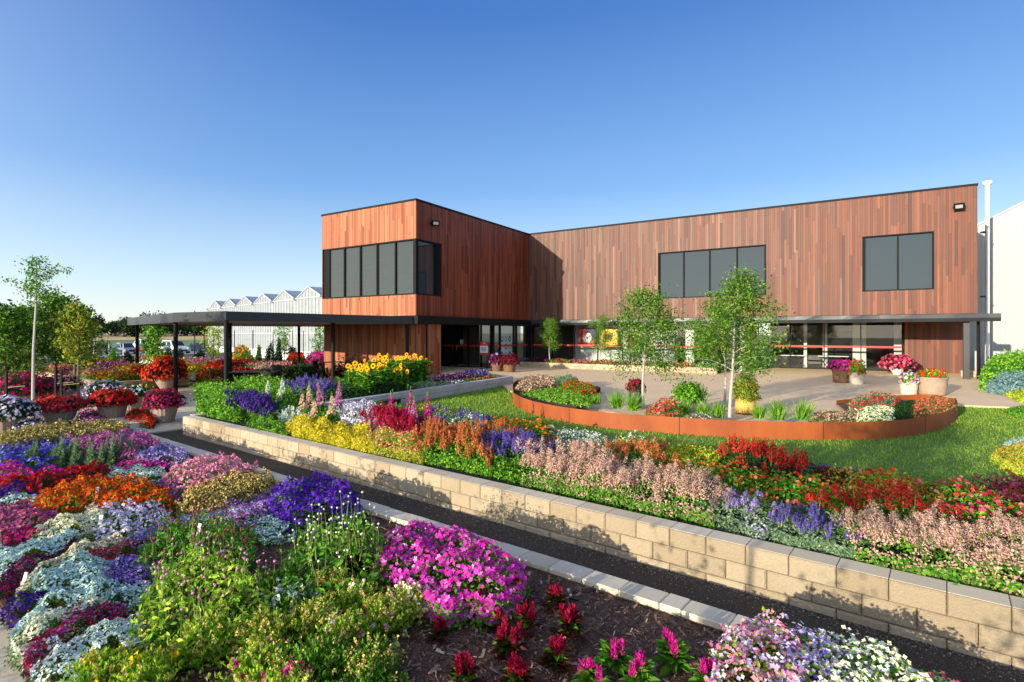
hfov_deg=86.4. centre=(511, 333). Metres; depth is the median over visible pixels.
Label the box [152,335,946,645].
ground
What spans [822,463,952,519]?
zinnia clump
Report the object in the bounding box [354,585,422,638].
snapdragon bush
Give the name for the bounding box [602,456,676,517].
pink spikes
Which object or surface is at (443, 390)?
planter wall
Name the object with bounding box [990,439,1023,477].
border shrub
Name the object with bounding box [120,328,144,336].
tree
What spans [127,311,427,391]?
canopy
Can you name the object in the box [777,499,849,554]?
lavender bush
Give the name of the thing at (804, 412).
grass tuft
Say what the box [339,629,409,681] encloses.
snapdragon bush
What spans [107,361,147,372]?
flower patch
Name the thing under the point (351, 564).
snapdragon bush
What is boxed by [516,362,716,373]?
planter wall
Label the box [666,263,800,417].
birch tree
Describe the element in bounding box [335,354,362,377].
smoke bush
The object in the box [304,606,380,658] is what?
snapdragon bush
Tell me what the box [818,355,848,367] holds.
folding table
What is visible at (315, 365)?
patio chair
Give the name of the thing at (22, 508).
carpet flowers
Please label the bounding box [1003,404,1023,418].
border shrub
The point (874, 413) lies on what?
flower clump
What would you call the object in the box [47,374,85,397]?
potted plant
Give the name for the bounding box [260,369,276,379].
patio chair
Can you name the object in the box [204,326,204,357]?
garden post
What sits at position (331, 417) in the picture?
foxglove
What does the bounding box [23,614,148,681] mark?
carpet flowers
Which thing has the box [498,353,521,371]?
potted plant
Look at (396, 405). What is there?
green edging
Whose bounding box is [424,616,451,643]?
celosia
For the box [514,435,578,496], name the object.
pink spikes
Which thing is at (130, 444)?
spire plant
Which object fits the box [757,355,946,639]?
terrain
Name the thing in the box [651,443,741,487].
lime clump
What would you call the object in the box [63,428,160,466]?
carpet flowers
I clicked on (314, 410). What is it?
foxglove
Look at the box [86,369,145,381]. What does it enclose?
flower patch
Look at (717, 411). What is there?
grass tuft
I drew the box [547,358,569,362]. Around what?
flower clump
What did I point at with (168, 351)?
shrub
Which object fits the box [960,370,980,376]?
planter wall
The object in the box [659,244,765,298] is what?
window
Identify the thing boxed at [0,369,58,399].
flower patch
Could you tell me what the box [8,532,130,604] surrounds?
carpet flowers
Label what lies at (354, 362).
sunflower
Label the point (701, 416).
ground plant
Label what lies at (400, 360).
sunflower
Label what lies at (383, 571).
snapdragon bush
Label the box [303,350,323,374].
flower patch
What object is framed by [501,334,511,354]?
window display
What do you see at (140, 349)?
parked car
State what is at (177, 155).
sky
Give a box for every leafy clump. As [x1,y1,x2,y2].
[232,374,305,407]
[271,399,351,425]
[296,379,416,402]
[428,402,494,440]
[483,454,523,483]
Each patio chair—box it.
[208,367,223,381]
[221,366,238,381]
[255,365,269,376]
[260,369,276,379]
[271,365,281,376]
[312,360,327,377]
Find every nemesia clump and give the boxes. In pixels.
[703,607,818,681]
[772,622,863,681]
[801,621,932,681]
[909,669,960,681]
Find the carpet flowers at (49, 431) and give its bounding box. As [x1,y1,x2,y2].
[0,418,131,456]
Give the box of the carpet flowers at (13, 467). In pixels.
[0,459,75,487]
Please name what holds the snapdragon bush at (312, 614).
on the bed soil at (420, 646)
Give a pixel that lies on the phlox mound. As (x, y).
(421, 543)
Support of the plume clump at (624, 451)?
on the bed soil at (495, 479)
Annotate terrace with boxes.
[2,374,197,433]
[158,378,322,410]
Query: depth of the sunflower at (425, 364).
20.74 m
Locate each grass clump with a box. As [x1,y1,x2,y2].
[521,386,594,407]
[554,372,578,383]
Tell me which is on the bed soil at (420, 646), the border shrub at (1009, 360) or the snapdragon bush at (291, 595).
the snapdragon bush at (291, 595)
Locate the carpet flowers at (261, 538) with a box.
[250,514,298,549]
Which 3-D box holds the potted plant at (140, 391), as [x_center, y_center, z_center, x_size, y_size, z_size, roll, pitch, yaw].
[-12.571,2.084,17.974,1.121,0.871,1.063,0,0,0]
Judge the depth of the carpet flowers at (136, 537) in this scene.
6.31 m
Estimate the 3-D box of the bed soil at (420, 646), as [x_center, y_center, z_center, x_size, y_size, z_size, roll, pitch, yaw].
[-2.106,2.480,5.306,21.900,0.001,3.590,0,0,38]
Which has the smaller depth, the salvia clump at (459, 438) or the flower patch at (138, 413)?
the salvia clump at (459, 438)
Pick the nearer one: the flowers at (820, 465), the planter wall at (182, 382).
the flowers at (820, 465)
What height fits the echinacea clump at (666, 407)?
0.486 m
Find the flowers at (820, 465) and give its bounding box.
[788,462,874,486]
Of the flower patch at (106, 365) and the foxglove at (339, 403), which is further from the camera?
the flower patch at (106, 365)
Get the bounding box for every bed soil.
[0,442,852,681]
[204,413,1023,595]
[257,374,442,403]
[513,383,599,407]
[837,400,929,421]
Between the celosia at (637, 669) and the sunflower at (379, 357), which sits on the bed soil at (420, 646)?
the celosia at (637, 669)
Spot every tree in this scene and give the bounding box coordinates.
[0,299,53,399]
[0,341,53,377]
[1,301,56,366]
[14,287,95,375]
[44,304,110,376]
[48,295,113,397]
[89,313,105,335]
[91,318,110,336]
[104,321,119,335]
[109,316,134,336]
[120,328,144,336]
[134,316,170,361]
[139,310,166,335]
[164,326,180,334]
[178,326,192,335]
[188,326,207,336]
[191,329,207,334]
[200,326,223,357]
[267,326,293,360]
[309,327,323,351]
[539,315,563,359]
[585,313,614,362]
[597,274,705,407]
[623,317,653,360]
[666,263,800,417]
[679,293,764,404]
[683,317,716,362]
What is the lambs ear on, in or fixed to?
on the bed soil at (495, 479)
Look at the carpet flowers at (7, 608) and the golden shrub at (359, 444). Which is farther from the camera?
the golden shrub at (359, 444)
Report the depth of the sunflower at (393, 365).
19.26 m
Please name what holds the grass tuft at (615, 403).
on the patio
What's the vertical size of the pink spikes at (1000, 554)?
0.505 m
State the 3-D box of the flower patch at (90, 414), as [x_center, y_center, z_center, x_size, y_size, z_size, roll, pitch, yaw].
[-11.708,2.346,15.170,0.815,0.433,4.004,0,0,-35]
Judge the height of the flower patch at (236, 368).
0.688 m
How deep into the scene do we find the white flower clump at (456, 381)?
20.21 m
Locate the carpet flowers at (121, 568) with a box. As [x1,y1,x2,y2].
[102,554,158,603]
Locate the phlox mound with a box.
[369,519,532,634]
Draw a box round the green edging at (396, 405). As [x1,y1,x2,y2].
[360,400,419,422]
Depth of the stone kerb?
5.29 m
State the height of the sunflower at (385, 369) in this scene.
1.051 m
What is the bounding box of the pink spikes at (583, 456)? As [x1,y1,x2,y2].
[555,436,634,507]
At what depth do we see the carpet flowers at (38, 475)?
8.53 m
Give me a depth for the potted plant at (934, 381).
18.58 m
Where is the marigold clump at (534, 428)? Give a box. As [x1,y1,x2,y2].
[485,415,560,450]
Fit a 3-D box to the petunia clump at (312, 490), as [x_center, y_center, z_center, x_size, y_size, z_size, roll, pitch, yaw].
[-2.725,2.240,7.363,1.231,0.557,1.957,0,0,-37]
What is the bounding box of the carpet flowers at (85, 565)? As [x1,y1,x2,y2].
[4,549,119,653]
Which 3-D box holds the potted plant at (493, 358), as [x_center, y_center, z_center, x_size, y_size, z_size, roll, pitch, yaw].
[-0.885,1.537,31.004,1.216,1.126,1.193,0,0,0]
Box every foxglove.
[264,377,271,396]
[275,386,281,403]
[280,376,285,395]
[298,390,305,411]
[305,381,312,413]
[309,398,319,418]
[316,378,326,411]
[324,392,337,423]
[332,377,341,418]
[388,389,397,430]
[404,385,411,430]
[409,395,418,429]
[420,391,432,425]
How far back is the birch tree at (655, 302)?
14.29 m
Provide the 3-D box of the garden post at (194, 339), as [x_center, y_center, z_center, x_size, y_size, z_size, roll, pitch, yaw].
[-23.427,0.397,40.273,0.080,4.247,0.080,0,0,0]
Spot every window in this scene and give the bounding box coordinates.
[324,238,440,298]
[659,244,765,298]
[864,231,933,291]
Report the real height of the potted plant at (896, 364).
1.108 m
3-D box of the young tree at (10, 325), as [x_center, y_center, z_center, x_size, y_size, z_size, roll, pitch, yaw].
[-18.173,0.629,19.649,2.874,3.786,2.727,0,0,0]
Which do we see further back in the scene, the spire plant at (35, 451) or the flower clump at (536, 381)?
the flower clump at (536, 381)
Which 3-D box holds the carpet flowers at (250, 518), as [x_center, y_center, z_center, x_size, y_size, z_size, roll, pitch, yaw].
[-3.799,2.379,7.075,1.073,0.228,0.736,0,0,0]
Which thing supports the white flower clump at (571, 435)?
on the bed soil at (495, 479)
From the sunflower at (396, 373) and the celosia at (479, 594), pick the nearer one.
the celosia at (479, 594)
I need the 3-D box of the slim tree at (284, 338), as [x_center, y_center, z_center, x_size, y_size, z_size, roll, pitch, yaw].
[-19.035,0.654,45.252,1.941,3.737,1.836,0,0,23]
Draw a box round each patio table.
[223,370,280,381]
[322,361,347,378]
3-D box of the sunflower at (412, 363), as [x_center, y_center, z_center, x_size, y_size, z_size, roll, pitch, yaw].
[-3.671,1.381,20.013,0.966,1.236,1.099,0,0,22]
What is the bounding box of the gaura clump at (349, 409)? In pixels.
[332,398,387,429]
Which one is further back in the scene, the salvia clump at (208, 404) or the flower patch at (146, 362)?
the flower patch at (146, 362)
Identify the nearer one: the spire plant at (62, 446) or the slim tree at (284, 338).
the spire plant at (62, 446)
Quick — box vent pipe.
[980,180,992,363]
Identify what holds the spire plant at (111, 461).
on the bed soil at (420, 646)
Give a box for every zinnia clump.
[681,457,787,513]
[747,468,860,518]
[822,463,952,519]
[899,472,1023,549]
[982,498,1023,543]
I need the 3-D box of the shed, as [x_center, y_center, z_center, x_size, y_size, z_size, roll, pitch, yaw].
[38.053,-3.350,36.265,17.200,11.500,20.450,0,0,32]
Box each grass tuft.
[591,394,601,404]
[606,389,625,408]
[618,390,648,410]
[674,396,693,415]
[694,401,713,414]
[705,399,727,417]
[748,403,771,418]
[761,398,800,419]
[784,398,816,420]
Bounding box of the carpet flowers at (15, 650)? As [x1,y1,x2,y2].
[4,588,109,675]
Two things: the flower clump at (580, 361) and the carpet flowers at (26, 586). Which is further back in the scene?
the flower clump at (580, 361)
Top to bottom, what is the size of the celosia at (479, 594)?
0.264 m
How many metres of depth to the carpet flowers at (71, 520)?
6.58 m
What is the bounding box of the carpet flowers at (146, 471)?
[105,463,168,485]
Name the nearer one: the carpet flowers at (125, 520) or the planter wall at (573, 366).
the carpet flowers at (125, 520)
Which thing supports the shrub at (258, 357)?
on the ground at (484, 357)
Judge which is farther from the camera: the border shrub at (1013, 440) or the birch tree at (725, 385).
the birch tree at (725, 385)
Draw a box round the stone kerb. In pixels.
[135,431,953,681]
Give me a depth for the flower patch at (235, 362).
32.62 m
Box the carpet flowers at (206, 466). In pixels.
[162,451,258,503]
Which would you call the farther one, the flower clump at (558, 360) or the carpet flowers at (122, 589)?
the flower clump at (558, 360)
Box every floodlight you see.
[431,220,439,225]
[953,202,965,209]
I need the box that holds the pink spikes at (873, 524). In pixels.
[830,498,941,573]
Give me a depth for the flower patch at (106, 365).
30.77 m
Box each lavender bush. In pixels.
[403,380,450,390]
[765,500,819,549]
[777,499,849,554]
[800,500,879,559]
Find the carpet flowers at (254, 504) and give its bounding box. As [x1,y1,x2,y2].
[201,489,303,530]
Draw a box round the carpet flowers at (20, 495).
[0,488,42,511]
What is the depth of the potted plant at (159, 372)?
24.59 m
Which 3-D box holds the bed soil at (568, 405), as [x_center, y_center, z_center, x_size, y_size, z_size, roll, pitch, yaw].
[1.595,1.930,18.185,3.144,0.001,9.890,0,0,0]
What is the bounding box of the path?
[152,430,1023,681]
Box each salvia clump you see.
[188,377,242,422]
[223,388,279,423]
[284,373,337,401]
[411,414,494,477]
[461,368,490,379]
[467,418,520,457]
[479,426,556,479]
[793,481,868,534]
[827,477,966,551]
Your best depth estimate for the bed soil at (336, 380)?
22.66 m
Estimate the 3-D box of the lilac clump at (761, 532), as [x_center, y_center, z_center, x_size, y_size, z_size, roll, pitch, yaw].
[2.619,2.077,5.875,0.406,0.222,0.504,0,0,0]
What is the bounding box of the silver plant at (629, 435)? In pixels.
[625,430,652,454]
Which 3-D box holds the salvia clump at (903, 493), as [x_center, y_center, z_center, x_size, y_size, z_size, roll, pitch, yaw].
[4.181,1.895,5.951,1.187,0.640,1.147,0,0,42]
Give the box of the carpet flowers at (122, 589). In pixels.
[101,579,156,618]
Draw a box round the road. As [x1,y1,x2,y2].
[6,350,283,360]
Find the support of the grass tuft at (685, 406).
on the bed soil
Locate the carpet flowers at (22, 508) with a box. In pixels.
[0,499,64,545]
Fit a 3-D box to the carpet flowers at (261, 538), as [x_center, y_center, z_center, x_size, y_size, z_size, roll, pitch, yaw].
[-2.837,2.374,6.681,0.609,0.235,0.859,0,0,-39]
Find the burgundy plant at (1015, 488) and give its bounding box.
[971,472,1023,510]
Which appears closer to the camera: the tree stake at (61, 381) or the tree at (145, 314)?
the tree stake at (61, 381)
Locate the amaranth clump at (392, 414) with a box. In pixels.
[358,402,422,446]
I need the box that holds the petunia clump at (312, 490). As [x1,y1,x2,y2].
[264,470,363,540]
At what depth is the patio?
21.43 m
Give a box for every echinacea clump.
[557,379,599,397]
[645,397,683,417]
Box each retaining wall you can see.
[183,415,1023,670]
[190,413,205,416]
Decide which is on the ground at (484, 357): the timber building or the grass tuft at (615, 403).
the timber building
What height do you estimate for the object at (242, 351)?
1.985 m
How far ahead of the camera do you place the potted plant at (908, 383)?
18.81 m
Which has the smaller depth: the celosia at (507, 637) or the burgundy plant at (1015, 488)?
the celosia at (507, 637)
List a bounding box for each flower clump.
[398,404,468,426]
[444,379,467,384]
[513,374,558,392]
[524,357,550,362]
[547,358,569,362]
[547,425,619,459]
[567,358,593,363]
[591,359,615,364]
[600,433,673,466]
[613,359,641,364]
[671,361,694,366]
[694,362,719,368]
[808,409,860,421]
[846,391,900,412]
[854,405,895,421]
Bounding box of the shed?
[970,201,1023,370]
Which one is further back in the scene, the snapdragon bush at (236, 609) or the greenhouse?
the greenhouse
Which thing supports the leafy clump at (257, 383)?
on the bed soil at (336, 380)
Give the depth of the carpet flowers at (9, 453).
10.28 m
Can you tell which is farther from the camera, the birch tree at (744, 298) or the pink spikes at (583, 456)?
the birch tree at (744, 298)
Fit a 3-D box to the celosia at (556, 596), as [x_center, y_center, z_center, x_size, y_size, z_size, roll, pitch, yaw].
[0.378,2.360,4.931,0.258,0.217,0.271,0,0,0]
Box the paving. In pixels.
[0,608,47,681]
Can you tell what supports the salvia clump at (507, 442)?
on the bed soil at (495, 479)
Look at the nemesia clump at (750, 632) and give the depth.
3.81 m
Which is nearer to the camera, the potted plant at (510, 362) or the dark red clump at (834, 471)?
the dark red clump at (834, 471)
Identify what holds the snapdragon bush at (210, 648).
on the bed soil at (420, 646)
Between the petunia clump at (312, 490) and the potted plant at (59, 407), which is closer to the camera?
the petunia clump at (312, 490)
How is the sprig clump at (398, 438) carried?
on the bed soil at (495, 479)
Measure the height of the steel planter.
0.430 m
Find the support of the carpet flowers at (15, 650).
on the bed soil at (420, 646)
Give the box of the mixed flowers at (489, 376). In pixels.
[461,374,502,381]
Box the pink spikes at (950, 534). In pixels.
[886,503,1021,588]
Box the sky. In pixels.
[0,0,1023,334]
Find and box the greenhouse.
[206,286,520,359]
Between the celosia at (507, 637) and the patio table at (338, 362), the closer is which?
the celosia at (507, 637)
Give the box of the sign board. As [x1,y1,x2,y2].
[480,342,488,368]
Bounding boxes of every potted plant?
[0,394,43,433]
[25,394,89,425]
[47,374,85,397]
[82,379,124,407]
[83,388,139,418]
[116,384,147,410]
[139,354,189,388]
[140,387,190,422]
[486,351,503,370]
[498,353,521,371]
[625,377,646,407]
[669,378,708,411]
[728,371,761,413]
[826,359,849,382]
[847,358,867,383]
[877,353,916,374]
[897,369,920,394]
[916,366,948,395]
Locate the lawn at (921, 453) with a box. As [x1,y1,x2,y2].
[405,387,1023,490]
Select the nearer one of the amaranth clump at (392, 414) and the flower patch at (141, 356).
the amaranth clump at (392, 414)
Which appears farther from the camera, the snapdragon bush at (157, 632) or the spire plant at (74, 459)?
the spire plant at (74, 459)
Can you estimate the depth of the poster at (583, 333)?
36.59 m
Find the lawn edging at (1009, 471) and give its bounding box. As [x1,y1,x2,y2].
[1001,465,1023,481]
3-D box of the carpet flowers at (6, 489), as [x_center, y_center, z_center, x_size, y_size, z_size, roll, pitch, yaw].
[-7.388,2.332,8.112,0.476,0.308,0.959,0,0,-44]
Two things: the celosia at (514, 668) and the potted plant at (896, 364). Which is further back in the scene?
the potted plant at (896, 364)
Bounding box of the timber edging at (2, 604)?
[0,590,61,681]
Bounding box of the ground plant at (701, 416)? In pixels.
[686,411,710,418]
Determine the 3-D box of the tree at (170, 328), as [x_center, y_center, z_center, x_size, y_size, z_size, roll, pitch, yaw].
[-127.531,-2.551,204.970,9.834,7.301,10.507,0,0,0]
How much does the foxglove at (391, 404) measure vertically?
0.974 m
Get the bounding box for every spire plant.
[23,439,50,468]
[28,444,38,465]
[49,433,72,467]
[49,441,61,468]
[57,438,81,469]
[68,435,89,466]
[76,440,105,466]
[86,435,115,468]
[105,432,123,467]
[117,434,137,462]
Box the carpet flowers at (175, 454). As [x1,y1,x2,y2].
[131,442,190,472]
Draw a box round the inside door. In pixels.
[828,331,851,366]
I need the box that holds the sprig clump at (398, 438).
[363,426,429,465]
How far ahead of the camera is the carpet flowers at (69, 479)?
8.66 m
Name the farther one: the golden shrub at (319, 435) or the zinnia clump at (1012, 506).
the golden shrub at (319, 435)
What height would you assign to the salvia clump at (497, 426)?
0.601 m
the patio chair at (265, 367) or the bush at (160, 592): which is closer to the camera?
the bush at (160, 592)
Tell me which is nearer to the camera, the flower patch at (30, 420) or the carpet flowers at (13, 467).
the carpet flowers at (13, 467)
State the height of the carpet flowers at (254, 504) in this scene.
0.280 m
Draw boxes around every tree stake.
[5,371,20,395]
[54,367,70,395]
[60,369,78,394]
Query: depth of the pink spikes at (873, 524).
5.14 m
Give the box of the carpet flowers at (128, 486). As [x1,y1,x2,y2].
[27,472,175,525]
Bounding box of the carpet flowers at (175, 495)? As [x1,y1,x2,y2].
[156,477,186,509]
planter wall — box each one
[36,372,98,387]
[118,378,189,387]
[188,373,207,380]
[234,374,285,384]
[315,376,512,414]
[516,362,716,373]
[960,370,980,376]
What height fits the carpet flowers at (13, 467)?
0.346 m
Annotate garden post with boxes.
[194,311,194,354]
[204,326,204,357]
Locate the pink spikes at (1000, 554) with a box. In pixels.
[961,507,1023,597]
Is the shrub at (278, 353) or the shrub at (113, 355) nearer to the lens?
the shrub at (113, 355)
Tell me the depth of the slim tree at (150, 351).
35.53 m
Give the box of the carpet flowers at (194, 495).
[174,467,279,525]
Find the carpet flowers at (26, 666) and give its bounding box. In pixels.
[18,598,129,681]
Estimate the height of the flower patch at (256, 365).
0.864 m
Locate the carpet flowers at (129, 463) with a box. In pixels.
[112,456,169,476]
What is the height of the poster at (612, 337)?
1.200 m
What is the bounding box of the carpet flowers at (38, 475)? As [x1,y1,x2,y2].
[0,461,114,499]
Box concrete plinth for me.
[106,415,148,427]
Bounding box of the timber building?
[321,183,1000,378]
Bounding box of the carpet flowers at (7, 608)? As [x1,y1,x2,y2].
[0,583,62,633]
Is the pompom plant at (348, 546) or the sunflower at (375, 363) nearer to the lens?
the pompom plant at (348, 546)
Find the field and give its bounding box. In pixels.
[0,333,769,352]
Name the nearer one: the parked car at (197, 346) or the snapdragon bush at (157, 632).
the snapdragon bush at (157, 632)
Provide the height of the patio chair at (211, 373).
0.951 m
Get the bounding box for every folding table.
[777,355,804,366]
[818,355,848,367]
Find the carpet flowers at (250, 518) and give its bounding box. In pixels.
[175,506,258,531]
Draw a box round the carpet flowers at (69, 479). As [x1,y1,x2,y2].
[57,470,108,494]
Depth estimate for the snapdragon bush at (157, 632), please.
4.10 m
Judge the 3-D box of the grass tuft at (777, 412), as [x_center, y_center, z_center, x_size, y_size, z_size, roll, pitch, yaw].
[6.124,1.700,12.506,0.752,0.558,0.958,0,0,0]
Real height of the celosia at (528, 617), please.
0.230 m
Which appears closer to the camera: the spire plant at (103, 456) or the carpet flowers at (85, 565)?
the carpet flowers at (85, 565)
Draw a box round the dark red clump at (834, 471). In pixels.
[807,462,855,491]
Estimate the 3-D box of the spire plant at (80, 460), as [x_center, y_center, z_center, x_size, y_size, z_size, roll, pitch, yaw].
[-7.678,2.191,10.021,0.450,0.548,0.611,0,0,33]
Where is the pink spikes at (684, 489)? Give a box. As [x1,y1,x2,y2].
[641,450,735,529]
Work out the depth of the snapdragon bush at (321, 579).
4.93 m
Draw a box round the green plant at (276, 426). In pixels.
[240,415,291,434]
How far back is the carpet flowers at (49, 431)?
12.24 m
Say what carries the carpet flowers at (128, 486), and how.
on the bed soil at (420, 646)
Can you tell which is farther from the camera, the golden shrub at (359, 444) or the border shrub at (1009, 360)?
the border shrub at (1009, 360)
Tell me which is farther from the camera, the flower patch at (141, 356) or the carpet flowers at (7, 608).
the flower patch at (141, 356)
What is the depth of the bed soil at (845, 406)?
15.57 m
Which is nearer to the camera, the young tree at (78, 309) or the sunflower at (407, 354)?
the young tree at (78, 309)
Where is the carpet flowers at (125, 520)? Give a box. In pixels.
[85,498,172,553]
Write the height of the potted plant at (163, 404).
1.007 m
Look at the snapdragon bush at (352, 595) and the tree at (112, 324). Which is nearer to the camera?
the snapdragon bush at (352, 595)
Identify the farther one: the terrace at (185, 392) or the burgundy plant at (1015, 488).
the terrace at (185, 392)
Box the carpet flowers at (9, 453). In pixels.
[0,434,85,474]
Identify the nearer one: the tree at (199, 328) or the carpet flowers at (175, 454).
the carpet flowers at (175, 454)
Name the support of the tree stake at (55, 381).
on the terrace at (176, 424)
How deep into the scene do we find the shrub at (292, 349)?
45.22 m
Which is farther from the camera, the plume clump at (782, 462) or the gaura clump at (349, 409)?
the gaura clump at (349, 409)
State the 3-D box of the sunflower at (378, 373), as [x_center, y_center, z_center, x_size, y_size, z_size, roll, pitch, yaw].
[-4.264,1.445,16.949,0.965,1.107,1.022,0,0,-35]
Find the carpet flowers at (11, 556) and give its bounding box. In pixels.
[0,527,82,585]
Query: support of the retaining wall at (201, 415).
on the ground at (484, 357)
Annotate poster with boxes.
[579,328,595,344]
[601,329,616,346]
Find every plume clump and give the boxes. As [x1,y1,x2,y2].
[593,435,685,484]
[715,433,810,488]
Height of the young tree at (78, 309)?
3.937 m
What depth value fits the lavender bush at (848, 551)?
5.29 m
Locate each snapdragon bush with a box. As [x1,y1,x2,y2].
[60,640,145,681]
[106,644,181,681]
[124,612,183,656]
[167,608,245,681]
[179,585,261,624]
[199,635,299,681]
[226,604,295,658]
[247,567,299,603]
[256,581,320,619]
[260,654,322,681]
[276,625,356,681]
[281,589,356,643]
[304,564,354,601]
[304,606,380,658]
[332,553,369,579]
[332,575,384,615]
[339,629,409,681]
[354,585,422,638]
[368,567,406,594]
[386,579,440,636]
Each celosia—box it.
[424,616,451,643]
[445,650,484,681]
[460,586,483,615]
[480,607,504,633]
[490,615,528,659]
[498,650,535,681]
[506,576,528,594]
[510,601,541,641]
[517,598,529,615]
[533,634,577,673]
[540,582,566,612]
[549,602,588,641]
[570,655,610,681]
[597,637,629,675]
[618,650,660,681]
[651,626,693,676]
[688,656,721,681]
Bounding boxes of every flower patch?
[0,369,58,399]
[11,413,46,432]
[43,364,76,372]
[53,365,97,374]
[67,367,117,378]
[70,408,106,429]
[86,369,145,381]
[90,360,130,369]
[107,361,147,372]
[123,407,158,428]
[124,382,155,406]
[128,363,180,377]
[131,354,148,359]
[139,359,152,364]
[179,355,207,363]
[187,356,232,364]
[187,363,205,372]
[194,360,223,385]
[205,365,259,376]
[216,359,263,367]
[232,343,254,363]
[239,360,296,373]
[285,351,305,365]
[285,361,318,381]
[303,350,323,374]
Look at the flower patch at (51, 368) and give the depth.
31.22 m
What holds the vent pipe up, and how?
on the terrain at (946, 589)
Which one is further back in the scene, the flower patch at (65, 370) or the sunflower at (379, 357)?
the flower patch at (65, 370)
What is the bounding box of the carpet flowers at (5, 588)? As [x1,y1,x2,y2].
[0,537,88,599]
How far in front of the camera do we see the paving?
4.14 m
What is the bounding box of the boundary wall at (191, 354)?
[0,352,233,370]
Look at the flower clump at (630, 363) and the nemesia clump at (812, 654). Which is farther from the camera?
the flower clump at (630, 363)
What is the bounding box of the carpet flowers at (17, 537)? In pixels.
[0,525,50,560]
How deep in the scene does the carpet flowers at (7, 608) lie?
4.68 m
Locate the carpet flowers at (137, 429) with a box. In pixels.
[116,428,147,433]
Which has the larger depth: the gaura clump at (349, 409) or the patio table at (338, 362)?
the patio table at (338, 362)
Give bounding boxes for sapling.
[1,255,73,399]
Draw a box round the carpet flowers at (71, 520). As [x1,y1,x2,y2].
[24,502,110,548]
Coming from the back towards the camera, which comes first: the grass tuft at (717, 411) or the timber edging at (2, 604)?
the grass tuft at (717, 411)
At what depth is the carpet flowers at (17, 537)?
6.27 m
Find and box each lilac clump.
[689,484,798,540]
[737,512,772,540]
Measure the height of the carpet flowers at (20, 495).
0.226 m
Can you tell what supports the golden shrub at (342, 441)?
on the bed soil at (495, 479)
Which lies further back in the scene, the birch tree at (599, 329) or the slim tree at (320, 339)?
the slim tree at (320, 339)
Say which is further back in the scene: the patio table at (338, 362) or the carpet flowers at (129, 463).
the patio table at (338, 362)
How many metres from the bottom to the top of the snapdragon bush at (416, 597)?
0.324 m
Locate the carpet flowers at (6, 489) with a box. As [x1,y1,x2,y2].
[0,479,35,503]
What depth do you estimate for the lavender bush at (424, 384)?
18.73 m
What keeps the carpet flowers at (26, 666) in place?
on the bed soil at (420, 646)
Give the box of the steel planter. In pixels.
[513,379,957,439]
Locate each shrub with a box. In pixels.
[106,349,120,361]
[121,350,134,363]
[160,346,172,358]
[178,348,184,360]
[194,348,205,357]
[254,345,261,361]
[263,340,274,360]
[274,336,283,361]
[283,412,326,441]
[287,345,296,357]
[309,415,338,445]
[327,420,364,449]
[340,421,385,453]
[889,400,918,419]
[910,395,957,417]
[977,348,1023,390]
[985,367,1023,395]
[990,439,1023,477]
[1002,388,1023,402]
[1002,434,1023,455]
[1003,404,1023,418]
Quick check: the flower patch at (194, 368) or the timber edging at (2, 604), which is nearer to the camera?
the timber edging at (2, 604)
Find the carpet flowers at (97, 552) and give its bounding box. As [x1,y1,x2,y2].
[64,539,139,579]
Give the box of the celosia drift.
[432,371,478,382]
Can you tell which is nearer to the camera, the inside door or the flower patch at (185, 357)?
the inside door
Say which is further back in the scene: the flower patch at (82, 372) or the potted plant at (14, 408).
the flower patch at (82, 372)
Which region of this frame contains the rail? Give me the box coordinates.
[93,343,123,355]
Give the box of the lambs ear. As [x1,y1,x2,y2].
[276,405,308,425]
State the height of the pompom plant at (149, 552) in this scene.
0.643 m
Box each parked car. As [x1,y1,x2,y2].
[94,343,115,354]
[112,343,134,353]
[133,343,160,354]
[161,340,190,353]
[189,343,214,351]
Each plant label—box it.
[22,572,28,583]
[98,515,102,532]
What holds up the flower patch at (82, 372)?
on the bed soil
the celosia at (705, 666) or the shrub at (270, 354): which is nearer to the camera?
the celosia at (705, 666)
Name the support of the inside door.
in the timber building
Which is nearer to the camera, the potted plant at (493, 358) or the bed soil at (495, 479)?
the bed soil at (495, 479)
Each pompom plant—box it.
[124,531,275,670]
[133,501,256,595]
[277,490,398,614]
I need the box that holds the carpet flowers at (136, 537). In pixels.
[122,513,193,557]
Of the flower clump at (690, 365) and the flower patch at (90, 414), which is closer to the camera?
the flower patch at (90, 414)
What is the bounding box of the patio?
[441,362,1023,421]
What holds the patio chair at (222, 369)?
on the terrace at (185, 392)
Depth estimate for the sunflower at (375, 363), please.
19.52 m
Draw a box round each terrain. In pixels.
[288,398,404,409]
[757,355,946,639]
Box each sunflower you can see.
[335,363,372,395]
[341,360,359,388]
[350,364,383,396]
[360,363,389,392]
[363,359,388,371]
[365,363,392,381]
[372,353,397,377]
[377,355,409,384]
[385,363,413,390]
[390,357,409,372]
[394,355,423,386]
[404,353,429,378]
[414,354,435,381]
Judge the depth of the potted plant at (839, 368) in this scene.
23.29 m

